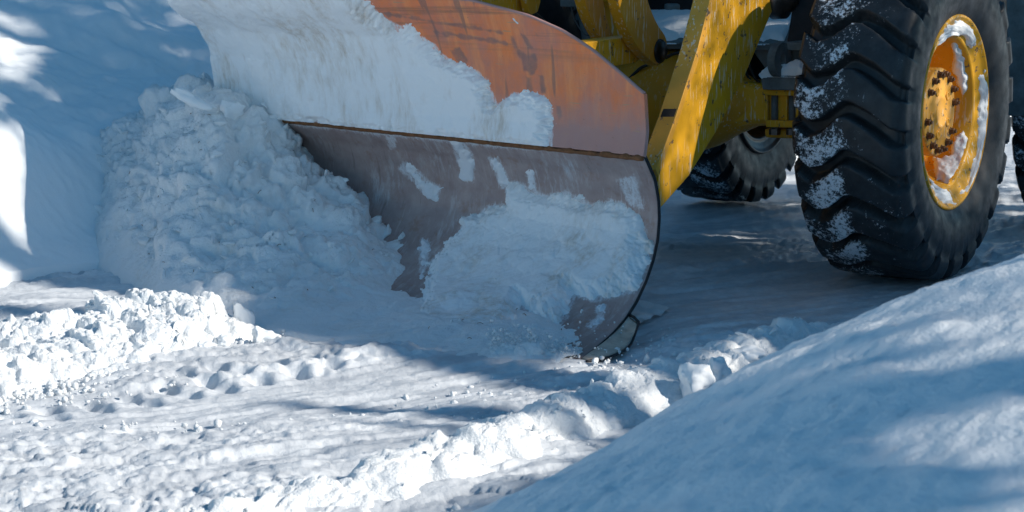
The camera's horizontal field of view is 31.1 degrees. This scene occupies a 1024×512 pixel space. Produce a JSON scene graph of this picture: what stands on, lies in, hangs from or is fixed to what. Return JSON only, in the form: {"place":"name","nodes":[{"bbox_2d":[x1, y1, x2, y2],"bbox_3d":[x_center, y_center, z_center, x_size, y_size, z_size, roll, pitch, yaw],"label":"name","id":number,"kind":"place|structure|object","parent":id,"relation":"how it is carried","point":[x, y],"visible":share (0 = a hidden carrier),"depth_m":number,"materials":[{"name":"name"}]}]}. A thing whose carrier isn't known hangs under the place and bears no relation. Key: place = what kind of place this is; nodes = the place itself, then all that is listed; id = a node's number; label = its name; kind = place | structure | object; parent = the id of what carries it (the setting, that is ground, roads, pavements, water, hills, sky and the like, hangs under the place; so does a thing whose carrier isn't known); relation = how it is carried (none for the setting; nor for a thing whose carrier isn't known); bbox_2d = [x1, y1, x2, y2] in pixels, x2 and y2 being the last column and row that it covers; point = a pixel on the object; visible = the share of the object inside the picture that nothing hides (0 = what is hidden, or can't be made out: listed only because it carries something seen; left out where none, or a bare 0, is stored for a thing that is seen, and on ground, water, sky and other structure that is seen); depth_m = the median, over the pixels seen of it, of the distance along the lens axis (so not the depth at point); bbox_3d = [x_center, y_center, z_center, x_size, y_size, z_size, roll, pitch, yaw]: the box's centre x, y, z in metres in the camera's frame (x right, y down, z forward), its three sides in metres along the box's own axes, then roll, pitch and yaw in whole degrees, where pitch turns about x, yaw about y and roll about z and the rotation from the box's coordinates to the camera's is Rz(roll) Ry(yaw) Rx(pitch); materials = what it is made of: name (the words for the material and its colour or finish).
{"place":"outdoors","nodes":[
{"label":"outdoors","id":0,"kind":"place"},
{"bbox_2d":[0,127,1023,511],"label":"road","id":1,"kind":"structure","parent":0,"point":[722,269],"depth_m":5.03,"materials":[{"name":"white snow"}]},
{"bbox_2d":[0,288,256,401],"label":"snow windrow","id":2,"kind":"object","parent":1,"relation":"on","point":[77,356],"visible":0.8,"depth_m":5.39,"materials":[{"name":"white snow"}]},
{"bbox_2d":[197,340,216,346],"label":"snow clod","id":3,"kind":"object","parent":2,"relation":"on","point":[200,343],"visible":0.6,"depth_m":5.43,"materials":[{"name":"white snow"}]},
{"bbox_2d":[233,302,254,324],"bbox_3d":[-0.852,0.185,5.843,0.068,0.108,0.070,-17,19,-14],"label":"snow clod","id":4,"kind":"object","parent":2,"relation":"on","point":[242,313],"visible":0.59,"depth_m":5.82,"materials":[{"name":"white snow"}]},
{"bbox_2d":[213,334,230,346],"bbox_3d":[-0.871,0.254,5.516,0.060,0.043,0.038,6,11,33],"label":"snow clod","id":5,"kind":"object","parent":1,"relation":"on","point":[223,340],"visible":0.92,"depth_m":5.50,"materials":[{"name":"white snow"}]},
{"bbox_2d":[252,326,277,342],"bbox_3d":[-0.757,0.244,5.607,0.074,0.064,0.068,-5,10,-28],"label":"snow clod","id":6,"kind":"object","parent":1,"relation":"on","point":[260,334],"visible":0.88,"depth_m":5.59,"materials":[{"name":"white snow"}]},
{"bbox_2d":[0,278,706,510],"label":"loose snow","id":7,"kind":"structure","parent":1,"relation":"on","point":[50,386],"depth_m":5.03,"materials":[{"name":"white snow"}]},
{"bbox_2d":[94,73,668,362],"bbox_3d":[-1.119,-0.223,6.607,1.753,0.756,4.425,-8,12,-42],"label":"snow pile","id":8,"kind":"object","parent":1,"relation":"on","point":[372,306],"visible":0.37,"depth_m":6.69,"materials":[{"name":"white snow"}]},
{"bbox_2d":[170,87,217,109],"bbox_3d":[-1.206,-0.602,7.005,0.193,0.053,0.083,23,23,13],"label":"snow clod","id":9,"kind":"object","parent":8,"relation":"on","point":[187,96],"visible":1,"depth_m":6.98,"materials":[{"name":"white snow"}]},
{"bbox_2d":[219,99,245,119],"bbox_3d":[-1.075,-0.553,7.059,0.096,0.098,0.052,-5,11,-31],"label":"snow clod","id":10,"kind":"object","parent":8,"relation":"on","point":[232,110],"visible":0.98,"depth_m":7.04,"materials":[{"name":"white snow"}]},
{"bbox_2d":[0,72,817,511],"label":"broken snow","id":11,"kind":"structure","parent":8,"relation":"on","point":[144,240],"depth_m":6.47,"materials":[{"name":"white snow"}]},
{"bbox_2d":[282,0,660,362],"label":"snow plough","id":12,"kind":"object","parent":1,"relation":"on","point":[594,151],"visible":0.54,"depth_m":6.16,"materials":[{"name":"metal"}]},
{"bbox_2d":[167,0,553,146],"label":"snow patch","id":13,"kind":"object","parent":12,"relation":"on","point":[357,63],"visible":0.98,"depth_m":6.66,"materials":[{"name":"white snow"}]},
{"bbox_2d":[417,238,430,278],"bbox_3d":[-0.307,0.006,6.534,0.066,0.123,0.327,-1,9,-4],"label":"snow smear","id":14,"kind":"object","parent":12,"relation":"on","point":[425,248],"visible":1,"depth_m":6.57},
{"bbox_2d":[406,162,443,201],"bbox_3d":[-0.316,-0.272,6.727,0.029,0.153,0.202,-8,12,-42],"label":"snow smear","id":15,"kind":"object","parent":12,"relation":"on","point":[429,190],"visible":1,"depth_m":6.74},
{"bbox_2d":[450,141,474,181],"bbox_3d":[-0.168,-0.334,6.484,0.102,0.178,0.192,2,9,14],"label":"snow smear","id":16,"kind":"object","parent":12,"relation":"on","point":[466,162],"visible":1,"depth_m":6.50},
{"bbox_2d":[490,156,508,185],"bbox_3d":[-0.045,-0.298,6.387,0.070,0.131,0.106,-8,12,-40],"label":"snow smear","id":17,"kind":"object","parent":12,"relation":"on","point":[502,177],"visible":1,"depth_m":6.39},
{"bbox_2d":[525,169,534,189],"bbox_3d":[0.066,-0.264,6.294,0.036,0.092,0.081,-7,12,-39],"label":"snow smear","id":18,"kind":"object","parent":12,"relation":"on","point":[530,173],"visible":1,"depth_m":6.29},
{"bbox_2d":[419,182,653,324],"bbox_3d":[-0.076,-0.021,6.054,0.632,0.456,1.090,-8,12,-42],"label":"snow patch","id":19,"kind":"object","parent":12,"relation":"on","point":[524,246],"visible":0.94,"depth_m":6.07,"materials":[{"name":"white snow"}]},
{"bbox_2d":[590,303,605,327],"bbox_3d":[0.272,0.191,5.741,0.064,0.061,0.215,2,9,15],"label":"snow smear","id":20,"kind":"object","parent":12,"relation":"on","point":[602,307],"visible":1,"depth_m":5.78},
{"bbox_2d":[159,317,843,511],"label":"snow ridge","id":21,"kind":"structure","parent":1,"relation":"on","point":[470,450],"depth_m":4.26,"materials":[{"name":"white snow"}]},
{"bbox_2d":[732,344,768,362],"bbox_3d":[0.666,0.285,5.162,0.108,0.064,0.086,4,14,-12],"label":"snow clod","id":22,"kind":"object","parent":21,"relation":"on","point":[751,353],"visible":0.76,"depth_m":5.14,"materials":[{"name":"white snow"}]},
{"bbox_2d":[0,0,1010,286],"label":"snow bank","id":23,"kind":"structure","parent":1,"relation":"on","point":[76,76],"depth_m":7.73,"materials":[{"name":"white snow"}]},
{"bbox_2d":[489,341,553,356],"bbox_3d":[0.054,0.284,5.410,0.301,0.074,0.183,0,9,0],"label":"snow mound","id":24,"kind":"object","parent":1,"relation":"on","point":[533,348],"visible":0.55,"depth_m":5.38,"materials":[{"name":"white snow"}]},
{"bbox_2d":[592,358,598,363],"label":"snow clod","id":25,"kind":"object","parent":1,"relation":"on","point":[595,360],"visible":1,"depth_m":5.33,"materials":[{"name":"white snow"}]},
{"bbox_2d":[678,362,715,396],"bbox_3d":[0.476,0.331,4.794,0.089,0.119,0.114,-2,9,-15],"label":"snow clod","id":26,"kind":"object","parent":1,"relation":"on","point":[693,378],"visible":0.7,"depth_m":4.76,"materials":[{"name":"white snow"}]},
{"bbox_2d":[707,356,731,381],"bbox_3d":[0.533,0.309,4.871,0.071,0.096,0.103,-6,11,-32],"label":"snow clod","id":27,"kind":"object","parent":1,"relation":"on","point":[720,369],"visible":0.52,"depth_m":4.83,"materials":[{"name":"white snow"}]},
{"bbox_2d":[471,254,1023,511],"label":"snow bank","id":28,"kind":"structure","parent":1,"relation":"on","point":[913,402],"depth_m":2.56,"materials":[{"name":"white snow"}]},
{"bbox_2d":[479,0,1023,279],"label":"wheel loader","id":29,"kind":"object","parent":1,"relation":"on","point":[869,113],"visible":0.67,"depth_m":6.51,"materials":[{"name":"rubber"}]},
{"bbox_2d":[759,59,802,77],"bbox_3d":[1.015,-0.694,6.822,0.193,0.071,0.099,5,10,29],"label":"snow patch","id":30,"kind":"object","parent":29,"relation":"on","point":[794,67],"visible":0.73,"depth_m":6.78,"materials":[{"name":"white snow"}]},
{"bbox_2d":[930,179,956,204],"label":"snow patch","id":31,"kind":"object","parent":29,"relation":"on","point":[943,195],"visible":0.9,"depth_m":6.59,"materials":[{"name":"white snow"}]},
{"bbox_2d":[932,131,967,183],"bbox_3d":[1.588,-0.370,6.799,0.133,0.204,0.244,6,11,33],"label":"snow patch","id":32,"kind":"object","parent":29,"relation":"on","point":[945,167],"visible":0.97,"depth_m":6.80,"materials":[{"name":"white snow"}]},
{"bbox_2d":[938,20,975,47],"bbox_3d":[1.586,-0.790,6.577,0.039,0.132,0.468,6,11,33],"label":"snow patch","id":33,"kind":"object","parent":29,"relation":"on","point":[960,27],"visible":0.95,"depth_m":6.59,"materials":[{"name":"white snow"}]},
{"bbox_2d":[951,43,967,94],"bbox_3d":[1.629,-0.688,6.764,0.070,0.229,0.186,6,11,33],"label":"snow patch","id":34,"kind":"object","parent":29,"relation":"on","point":[958,69],"visible":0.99,"depth_m":6.79,"materials":[{"name":"white snow"}]},
{"bbox_2d":[960,69,987,193],"bbox_3d":[1.698,-0.464,6.799,0.043,0.479,0.251,6,11,32],"label":"snow patch","id":35,"kind":"object","parent":29,"relation":"on","point":[982,107],"visible":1,"depth_m":6.86,"materials":[{"name":"white snow"}]},
{"bbox_2d":[651,9,690,43],"bbox_3d":[0.661,-0.999,7.463,0.399,0.248,1.067,1,9,6],"label":"snow patch","id":36,"kind":"object","parent":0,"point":[672,24],"visible":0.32,"depth_m":7.25,"materials":[{"name":"white snow"}]},
{"bbox_2d":[758,12,791,44],"bbox_3d":[1.004,-0.971,7.263,0.270,0.242,0.958,1,9,7],"label":"snow patch","id":37,"kind":"object","parent":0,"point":[776,29],"visible":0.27,"depth_m":6.94,"materials":[{"name":"white snow"}]}
]}

